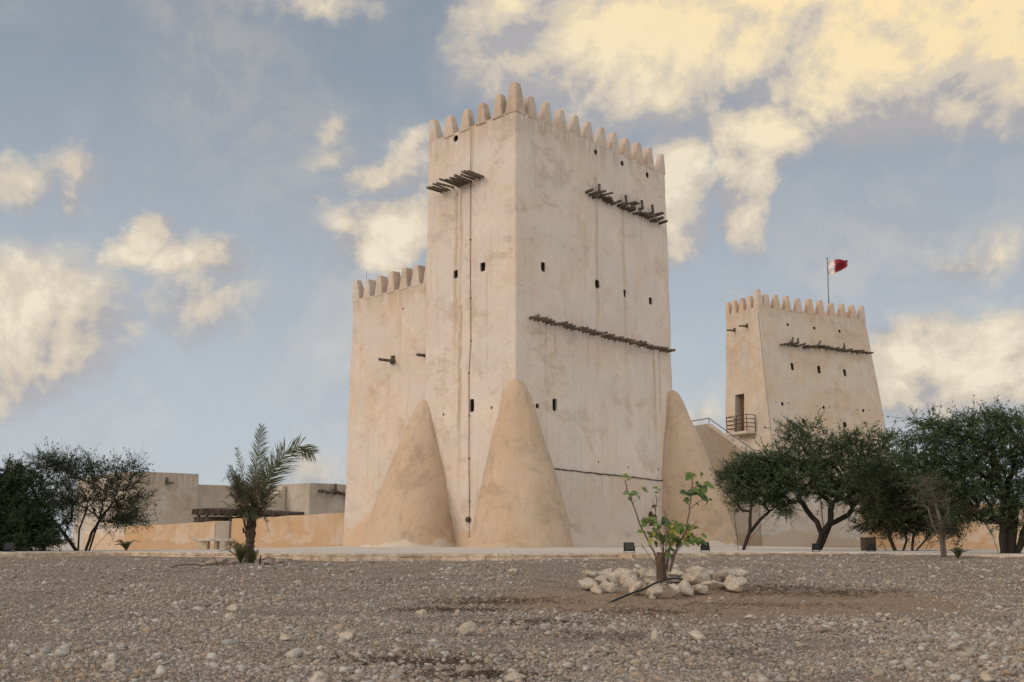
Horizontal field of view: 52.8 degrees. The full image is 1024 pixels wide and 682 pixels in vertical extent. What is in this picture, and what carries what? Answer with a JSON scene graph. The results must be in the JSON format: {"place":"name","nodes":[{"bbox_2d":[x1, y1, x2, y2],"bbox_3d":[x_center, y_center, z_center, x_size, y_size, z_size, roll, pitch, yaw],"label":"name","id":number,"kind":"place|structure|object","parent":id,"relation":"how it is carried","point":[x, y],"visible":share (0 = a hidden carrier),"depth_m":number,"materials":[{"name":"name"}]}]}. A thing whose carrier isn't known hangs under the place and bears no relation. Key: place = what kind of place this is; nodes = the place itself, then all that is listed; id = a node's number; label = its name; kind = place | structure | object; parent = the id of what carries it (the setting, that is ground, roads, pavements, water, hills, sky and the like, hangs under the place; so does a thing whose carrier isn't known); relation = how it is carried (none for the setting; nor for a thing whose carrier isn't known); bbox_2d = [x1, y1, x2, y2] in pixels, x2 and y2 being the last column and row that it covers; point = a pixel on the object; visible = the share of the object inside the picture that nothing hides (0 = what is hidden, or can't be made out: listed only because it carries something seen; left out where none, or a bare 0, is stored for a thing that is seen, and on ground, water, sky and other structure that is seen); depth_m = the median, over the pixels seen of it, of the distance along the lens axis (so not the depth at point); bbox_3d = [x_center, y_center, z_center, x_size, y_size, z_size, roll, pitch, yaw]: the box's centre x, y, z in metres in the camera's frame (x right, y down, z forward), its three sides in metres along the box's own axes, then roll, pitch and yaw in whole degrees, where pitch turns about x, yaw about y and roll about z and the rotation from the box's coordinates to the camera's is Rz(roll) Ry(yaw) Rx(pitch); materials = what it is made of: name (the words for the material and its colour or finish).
{"place":"outdoors","nodes":[
{"label":"outdoors","id":0,"kind":"place"},
{"bbox_2d":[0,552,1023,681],"bbox_3d":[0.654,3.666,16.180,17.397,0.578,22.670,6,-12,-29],"label":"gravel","id":1,"kind":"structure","parent":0,"point":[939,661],"depth_m":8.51,"materials":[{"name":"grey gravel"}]},
{"bbox_2d":[0,539,1023,681],"bbox_3d":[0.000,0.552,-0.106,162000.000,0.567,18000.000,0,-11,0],"label":"ground","id":2,"kind":"structure","parent":0,"point":[666,596],"depth_m":11.65,"materials":[{"name":"grey gravel"}]},
{"bbox_2d":[101,661,117,670],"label":"rock","id":3,"kind":"object","parent":2,"relation":"on","point":[109,665],"visible":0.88,"depth_m":6.28,"materials":[{"name":"beige stone"}]},
{"bbox_2d":[205,559,217,564],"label":"rock","id":4,"kind":"object","parent":2,"relation":"on","point":[212,562],"visible":0.98,"depth_m":18.73,"materials":[{"name":"beige stone"}]},
{"bbox_2d":[216,558,227,564],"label":"rock","id":5,"kind":"object","parent":2,"relation":"on","point":[222,561],"visible":1,"depth_m":18.74,"materials":[{"name":"beige stone"}]},
{"bbox_2d":[224,612,235,618],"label":"rock","id":6,"kind":"object","parent":2,"relation":"on","point":[228,615],"visible":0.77,"depth_m":9.60,"materials":[{"name":"beige stone"}]},
{"bbox_2d":[218,538,244,562],"bbox_3d":[-5.220,3.997,19.689,0.695,0.481,0.932,0,-11,0],"label":"palm shoot","id":7,"kind":"object","parent":2,"relation":"on","point":[240,553],"visible":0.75,"depth_m":19.63,"materials":[{"name":"green plant"}]},
{"bbox_2d":[227,605,238,611],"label":"rock","id":8,"kind":"object","parent":2,"relation":"on","point":[233,608],"visible":0.89,"depth_m":10.33,"materials":[{"name":"beige stone"}]},
{"bbox_2d":[228,559,238,564],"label":"rock","id":9,"kind":"object","parent":2,"relation":"on","point":[234,561],"visible":0.92,"depth_m":18.75,"materials":[{"name":"beige stone"}]},
{"bbox_2d":[243,548,258,563],"bbox_3d":[-4.860,4.013,19.402,0.360,0.347,0.493,6,-13,-30],"label":"palm shoot","id":10,"kind":"object","parent":2,"relation":"on","point":[254,554],"visible":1,"depth_m":19.44,"materials":[{"name":"green plant"}]},
{"bbox_2d":[262,560,272,564],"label":"rock","id":11,"kind":"object","parent":2,"relation":"on","point":[269,562],"visible":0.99,"depth_m":18.70,"materials":[{"name":"beige stone"}]},
{"bbox_2d":[219,424,316,562],"bbox_3d":[-4.717,2.936,19.744,1.844,2.795,1.171,-2,-11,12],"label":"date palm","id":12,"kind":"object","parent":2,"relation":"on","point":[251,498],"visible":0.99,"depth_m":19.73,"materials":[{"name":"green plant"}]},
{"bbox_2d":[275,558,284,562],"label":"rock","id":13,"kind":"object","parent":2,"relation":"on","point":[280,560],"visible":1,"depth_m":18.76,"materials":[{"name":"beige stone"}]},
{"bbox_2d":[279,633,291,640],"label":"rock","id":14,"kind":"object","parent":2,"relation":"on","point":[285,637],"visible":1,"depth_m":7.91,"materials":[{"name":"beige stone"}]},
{"bbox_2d":[309,671,331,681],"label":"rock","id":15,"kind":"object","parent":2,"relation":"on","point":[318,676],"visible":1,"depth_m":5.76,"materials":[{"name":"beige stone"}]},
{"bbox_2d":[338,631,357,640],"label":"rock","id":16,"kind":"object","parent":2,"relation":"on","point":[348,635],"visible":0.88,"depth_m":8.03,"materials":[{"name":"beige stone"}]},
{"bbox_2d":[416,609,426,617],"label":"rock","id":17,"kind":"object","parent":2,"relation":"on","point":[421,613],"visible":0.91,"depth_m":9.69,"materials":[{"name":"beige stone"}]},
{"bbox_2d":[458,622,475,635],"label":"rock","id":18,"kind":"object","parent":2,"relation":"on","point":[468,628],"visible":0.98,"depth_m":8.27,"materials":[{"name":"beige stone"}]},
{"bbox_2d":[508,568,518,571],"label":"rock","id":19,"kind":"object","parent":2,"relation":"on","point":[513,569],"visible":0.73,"depth_m":16.16,"materials":[{"name":"beige stone"}]},
{"bbox_2d":[504,672,526,681],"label":"rock","id":20,"kind":"object","parent":2,"relation":"on","point":[514,675],"visible":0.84,"depth_m":5.84,"materials":[{"name":"beige stone"}]},
{"bbox_2d":[578,578,598,590],"bbox_3d":[0.989,3.167,13.437,0.281,0.171,0.204,0,-11,0],"label":"rock","id":21,"kind":"object","parent":2,"relation":"on","point":[587,583],"visible":0.91,"depth_m":13.39,"materials":[{"name":"beige stone"}]},
{"bbox_2d":[581,570,598,578],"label":"rock","id":22,"kind":"object","parent":2,"relation":"on","point":[588,574],"visible":0.78,"depth_m":14.46,"materials":[{"name":"beige stone"}]},
{"bbox_2d":[591,584,601,593],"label":"rock","id":23,"kind":"object","parent":2,"relation":"on","point":[595,588],"visible":1,"depth_m":13.00,"materials":[{"name":"beige stone"}]},
{"bbox_2d":[594,575,607,582],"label":"rock","id":24,"kind":"object","parent":2,"relation":"on","point":[600,578],"visible":0.59,"depth_m":13.88,"materials":[{"name":"beige stone"}]},
{"bbox_2d":[599,568,612,574],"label":"rock","id":25,"kind":"object","parent":2,"relation":"on","point":[608,571],"visible":0.62,"depth_m":14.67,"materials":[{"name":"beige stone"}]},
{"bbox_2d":[599,580,616,592],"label":"rock","id":26,"kind":"object","parent":2,"relation":"on","point":[607,586],"visible":0.94,"depth_m":13.10,"materials":[{"name":"beige stone"}]},
{"bbox_2d":[606,568,632,585],"bbox_3d":[1.450,3.190,13.872,0.376,0.280,0.281,0,-11,0],"label":"rock","id":27,"kind":"object","parent":2,"relation":"on","point":[614,577],"visible":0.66,"depth_m":13.77,"materials":[{"name":"beige stone"}]},
{"bbox_2d":[618,553,631,558],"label":"stone block","id":28,"kind":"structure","parent":2,"relation":"on","point":[625,555],"depth_m":20.84,"materials":[{"name":"beige stone"}]},
{"bbox_2d":[620,574,638,586],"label":"rock","id":29,"kind":"object","parent":2,"relation":"on","point":[626,580],"visible":0.81,"depth_m":13.59,"materials":[{"name":"beige stone"}]},
{"bbox_2d":[633,568,639,576],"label":"rock","id":30,"kind":"object","parent":2,"relation":"on","point":[635,571],"visible":0.6,"depth_m":14.88,"materials":[{"name":"beige stone"}]},
{"bbox_2d":[629,581,646,595],"bbox_3d":[1.568,3.106,12.968,0.198,0.193,0.218,-10,-15,42],"label":"rock","id":31,"kind":"object","parent":2,"relation":"on","point":[635,585],"visible":0.86,"depth_m":12.90,"materials":[{"name":"beige stone"}]},
{"bbox_2d":[638,567,646,578],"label":"rock","id":32,"kind":"object","parent":2,"relation":"on","point":[642,572],"visible":0.79,"depth_m":14.66,"materials":[{"name":"beige stone"}]},
{"bbox_2d":[610,577,682,601],"bbox_3d":[1.612,3.037,12.448,0.134,0.325,2.563,-7,-13,32],"label":"irrigation hose","id":33,"kind":"object","parent":2,"relation":"on","point":[636,591],"visible":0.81,"depth_m":12.37,"materials":[{"name":"rubber"}]},
{"bbox_2d":[639,578,656,582],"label":"rock","id":34,"kind":"object","parent":2,"relation":"on","point":[647,580],"visible":0.55,"depth_m":13.90,"materials":[{"name":"beige stone"}]},
{"bbox_2d":[646,569,656,577],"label":"rock","id":35,"kind":"object","parent":2,"relation":"on","point":[650,573],"visible":0.75,"depth_m":14.51,"materials":[{"name":"beige stone"}]},
{"bbox_2d":[651,630,659,644],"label":"rock","id":36,"kind":"object","parent":2,"relation":"on","point":[655,637],"visible":0.99,"depth_m":7.71,"materials":[{"name":"beige stone"}]},
{"bbox_2d":[647,580,663,597],"bbox_3d":[1.773,3.058,12.725,0.189,0.215,0.254,-5,-12,23],"label":"rock","id":37,"kind":"object","parent":2,"relation":"on","point":[656,590],"visible":0.86,"depth_m":12.66,"materials":[{"name":"beige stone"}]},
{"bbox_2d":[656,552,665,579],"bbox_3d":[1.998,3.019,13.851,0.128,0.372,0.127,0,-11,0],"label":"stake","id":38,"kind":"object","parent":2,"relation":"on","point":[661,566],"visible":0.96,"depth_m":13.80,"materials":[{"name":"brown wood"}]},
{"bbox_2d":[656,576,671,582],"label":"rock","id":39,"kind":"object","parent":2,"relation":"on","point":[667,581],"visible":0.36,"depth_m":13.91,"materials":[{"name":"beige stone"}]},
{"bbox_2d":[621,471,714,571],"bbox_3d":[2.141,2.438,13.981,1.282,1.355,0.419,0,-11,0],"label":"young tree","id":40,"kind":"object","parent":2,"relation":"on","point":[674,529],"visible":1,"depth_m":13.95,"materials":[{"name":"green plant"}]},
{"bbox_2d":[669,576,681,582],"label":"rock","id":41,"kind":"object","parent":2,"relation":"on","point":[675,580],"visible":0.45,"depth_m":13.91,"materials":[{"name":"beige stone"}]},
{"bbox_2d":[669,584,682,596],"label":"rock","id":42,"kind":"object","parent":2,"relation":"on","point":[675,589],"visible":1,"depth_m":12.66,"materials":[{"name":"beige stone"}]},
{"bbox_2d":[668,568,684,576],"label":"rock","id":43,"kind":"object","parent":2,"relation":"on","point":[674,572],"visible":0.88,"depth_m":14.80,"materials":[{"name":"beige stone"}]},
{"bbox_2d":[678,578,693,596],"bbox_3d":[2.163,3.083,12.921,0.178,0.227,0.216,9,-14,-39],"label":"rock","id":44,"kind":"object","parent":2,"relation":"on","point":[685,586],"visible":0.88,"depth_m":12.85,"materials":[{"name":"beige stone"}]},
{"bbox_2d":[684,566,706,572],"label":"rock","id":45,"kind":"object","parent":2,"relation":"on","point":[691,568],"visible":0.49,"depth_m":14.87,"materials":[{"name":"beige stone"}]},
{"bbox_2d":[681,570,710,585],"bbox_3d":[2.451,3.189,13.869,0.422,0.235,0.324,8,-14,-36],"label":"rock","id":46,"kind":"object","parent":2,"relation":"on","point":[695,577],"visible":0.81,"depth_m":13.74,"materials":[{"name":"beige stone"}]},
{"bbox_2d":[687,630,705,639],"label":"rock","id":47,"kind":"object","parent":2,"relation":"on","point":[695,635],"visible":0.94,"depth_m":7.96,"materials":[{"name":"beige stone"}]},
{"bbox_2d":[692,583,708,593],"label":"rock","id":48,"kind":"object","parent":2,"relation":"on","point":[699,588],"visible":0.94,"depth_m":12.96,"materials":[{"name":"beige stone"}]},
{"bbox_2d":[703,570,715,579],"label":"rock","id":49,"kind":"object","parent":2,"relation":"on","point":[710,572],"visible":0.4,"depth_m":14.42,"materials":[{"name":"beige stone"}]},
{"bbox_2d":[701,580,723,588],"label":"rock","id":50,"kind":"object","parent":2,"relation":"on","point":[713,584],"visible":0.79,"depth_m":13.46,"materials":[{"name":"beige stone"}]},
{"bbox_2d":[713,569,736,582],"bbox_3d":[2.919,3.249,14.255,0.370,0.218,0.317,6,-12,-29],"label":"rock","id":51,"kind":"object","parent":2,"relation":"on","point":[720,575],"visible":0.75,"depth_m":14.13,"materials":[{"name":"beige stone"}]},
{"bbox_2d":[723,575,747,592],"bbox_3d":[2.876,3.128,13.293,0.284,0.233,0.240,-7,-13,32],"label":"rock","id":52,"kind":"object","parent":2,"relation":"on","point":[732,583],"visible":0.99,"depth_m":13.23,"materials":[{"name":"beige stone"}]},
{"bbox_2d":[733,568,748,577],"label":"rock","id":53,"kind":"object","parent":2,"relation":"on","point":[741,572],"visible":0.46,"depth_m":14.47,"materials":[{"name":"beige stone"}]},
{"bbox_2d":[744,614,757,619],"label":"rock","id":54,"kind":"object","parent":2,"relation":"on","point":[751,616],"visible":0.98,"depth_m":9.65,"materials":[{"name":"beige stone"}]},
{"bbox_2d":[884,614,892,618],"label":"rock","id":55,"kind":"object","parent":2,"relation":"on","point":[888,616],"visible":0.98,"depth_m":9.74,"materials":[{"name":"beige stone"}]},
{"bbox_2d":[901,468,961,557],"bbox_3d":[7.892,3.247,19.287,1.151,1.747,0.995,0,-11,0],"label":"sapling","id":56,"kind":"object","parent":2,"relation":"on","point":[940,526],"visible":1,"depth_m":19.29,"materials":[{"name":"green plant"}]},
{"bbox_2d":[948,546,970,557],"bbox_3d":[8.147,3.853,18.810,0.394,0.227,0.395,3,-11,-16],"label":"palm shoot","id":57,"kind":"object","parent":2,"relation":"on","point":[957,551],"visible":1,"depth_m":18.77,"materials":[{"name":"green plant"}]},
{"bbox_2d":[980,670,993,681],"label":"rock","id":58,"kind":"object","parent":2,"relation":"on","point":[985,675],"visible":1,"depth_m":5.85,"materials":[{"name":"beige stone"}]},
{"bbox_2d":[0,543,1023,555],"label":"plaza","id":59,"kind":"structure","parent":0,"point":[470,550],"depth_m":25.58,"materials":[{"name":"grey concrete"}]},
{"bbox_2d":[3,542,15,551],"bbox_3d":[-10.986,4.504,22.567,0.246,0.210,0.097,3,-11,-17],"label":"floodlight","id":60,"kind":"object","parent":59,"relation":"on","point":[9,546],"visible":0.95,"depth_m":22.53,"materials":[{"name":"black metal"}]},
{"bbox_2d":[0,455,79,550],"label":"acacia tree","id":61,"kind":"object","parent":59,"relation":"on","point":[18,522],"visible":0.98,"depth_m":24.10,"materials":[{"name":"green plant"}]},
{"bbox_2d":[0,437,162,550],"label":"acacia tree","id":62,"kind":"object","parent":59,"relation":"on","point":[122,516],"visible":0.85,"depth_m":25.05,"materials":[{"name":"green plant"}]},
{"bbox_2d":[84,526,126,549],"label":"yard wall","id":63,"kind":"structure","parent":59,"relation":"on","point":[105,541],"depth_m":56.53,"materials":[{"name":"paint"}]},
{"bbox_2d":[114,539,135,550],"bbox_3d":[-9.389,4.941,25.060,0.596,0.308,0.441,2,-11,-11],"label":"palm shoot","id":64,"kind":"object","parent":59,"relation":"on","point":[126,545],"visible":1,"depth_m":25.04,"materials":[{"name":"green plant"}]},
{"bbox_2d":[72,471,244,547],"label":"courtyard house","id":65,"kind":"structure","parent":59,"relation":"on","point":[182,495],"depth_m":63.48,"materials":[{"name":"paint"}]},
{"bbox_2d":[124,521,216,549],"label":"yard wall","id":66,"kind":"structure","parent":59,"relation":"on","point":[181,536],"depth_m":52.52,"materials":[{"name":"paint"}]},
{"bbox_2d":[193,539,232,549],"bbox_3d":[-8.368,5.695,28.890,1.117,0.327,0.501,2,-11,-8],"label":"stone bench","id":67,"kind":"object","parent":59,"relation":"on","point":[202,544],"visible":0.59,"depth_m":28.76,"materials":[{"name":"beige stone"}]},
{"bbox_2d":[216,521,231,548],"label":"gate pier","id":68,"kind":"structure","parent":59,"relation":"on","point":[223,529],"depth_m":49.62,"materials":[{"name":"paint"}]},
{"bbox_2d":[191,508,303,521],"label":"shade shelter","id":69,"kind":"object","parent":59,"relation":"on","point":[206,512],"visible":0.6,"depth_m":54.35,"materials":[{"name":"brown wood"}]},
{"bbox_2d":[231,513,344,548],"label":"yard wall","id":70,"kind":"structure","parent":59,"relation":"on","point":[313,530],"depth_m":46.16,"materials":[{"name":"paint"}]},
{"bbox_2d":[232,483,345,516],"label":"courtyard house","id":71,"kind":"structure","parent":59,"relation":"on","point":[313,498],"depth_m":60.26,"materials":[{"name":"paint"}]},
{"bbox_2d":[0,552,1023,561],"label":"kerb","id":72,"kind":"structure","parent":59,"relation":"on","point":[394,557],"depth_m":20.61,"materials":[{"name":"concrete"}]},
{"bbox_2d":[343,82,738,547],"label":"watchtower","id":73,"kind":"structure","parent":59,"relation":"on","point":[510,375],"depth_m":40.46,"materials":[{"name":"paint"}]},
{"bbox_2d":[623,542,634,552],"bbox_3d":[2.401,4.243,21.212,0.236,0.212,0.126,2,-11,-8],"label":"floodlight","id":74,"kind":"object","parent":59,"relation":"on","point":[628,546],"visible":1,"depth_m":21.17,"materials":[{"name":"black metal"}]},
{"bbox_2d":[700,542,709,551],"bbox_3d":[4.143,4.426,22.166,0.196,0.212,0.109,-1,-11,6],"label":"floodlight","id":75,"kind":"object","parent":59,"relation":"on","point":[704,547],"visible":0.69,"depth_m":22.12,"materials":[{"name":"black metal"}]},
{"bbox_2d":[710,446,808,549],"bbox_3d":[6.537,4.107,27.124,2.734,2.921,1.661,0,-11,0],"label":"acacia tree","id":76,"kind":"object","parent":59,"relation":"on","point":[736,486],"visible":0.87,"depth_m":27.02,"materials":[{"name":"green plant"}]},
{"bbox_2d":[692,418,871,547],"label":"stair block","id":77,"kind":"structure","parent":59,"relation":"on","point":[803,531],"depth_m":48.73,"materials":[{"name":"paint"}]},
{"bbox_2d":[725,289,894,497],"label":"watchtower","id":78,"kind":"structure","parent":59,"relation":"on","point":[785,359],"depth_m":62.17,"materials":[{"name":"beige paint"}]},
{"bbox_2d":[740,397,743,430],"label":"door","id":79,"kind":"structure","parent":78,"relation":"in","point":[741,398],"depth_m":62.20,"materials":[{"name":"brown wood"}]},
{"bbox_2d":[827,257,828,303],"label":"flagpole","id":80,"kind":"object","parent":78,"relation":"on","point":[827,280],"visible":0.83,"depth_m":65.48,"materials":[{"name":"grey metal"}]},
{"bbox_2d":[828,259,847,275],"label":"flag","id":81,"kind":"object","parent":80,"relation":"attached to","point":[836,265],"visible":1,"depth_m":65.66,"materials":[{"name":"red fabric"}]},
{"bbox_2d":[812,543,819,551],"bbox_3d":[6.811,4.629,23.143,0.186,0.183,0.111,2,-11,-11],"label":"floodlight","id":82,"kind":"object","parent":59,"relation":"on","point":[815,546],"visible":1,"depth_m":23.10,"materials":[{"name":"black metal"}]},
{"bbox_2d":[718,406,916,549],"bbox_3d":[8.071,3.671,27.224,5.517,3.810,3.227,0,-11,0],"label":"acacia tree","id":83,"kind":"object","parent":59,"relation":"on","point":[814,466],"visible":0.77,"depth_m":27.06,"materials":[{"name":"green plant"}]},
{"bbox_2d":[860,537,876,550],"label":"pier","id":84,"kind":"structure","parent":59,"relation":"on","point":[864,541],"depth_m":24.89,"materials":[{"name":"brown paint"}]},
{"bbox_2d":[867,544,874,551],"bbox_3d":[8.008,4.616,23.048,0.176,0.172,0.105,1,-11,-6],"label":"floodlight","id":85,"kind":"object","parent":59,"relation":"on","point":[870,546],"visible":1,"depth_m":23.01,"materials":[{"name":"black metal"}]},
{"bbox_2d":[837,442,984,550],"bbox_3d":[9.718,3.874,25.427,3.481,2.725,2.996,0,-11,0],"label":"acacia tree","id":86,"kind":"object","parent":59,"relation":"on","point":[887,514],"visible":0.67,"depth_m":24.96,"materials":[{"name":"green plant"}]},
{"bbox_2d":[859,503,1023,549],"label":"yard wall","id":87,"kind":"structure","parent":59,"relation":"on","point":[981,539],"depth_m":42.59,"materials":[{"name":"paint"}]},
{"bbox_2d":[874,395,1023,552],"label":"acacia tree","id":88,"kind":"object","parent":59,"relation":"on","point":[965,465],"visible":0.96,"depth_m":20.48,"materials":[{"name":"green plant"}]},
{"bbox_2d":[0,0,1023,538],"label":"sky","id":89,"kind":"structure","parent":0,"point":[195,195],"materials":[{"name":"blue"}]}
]}

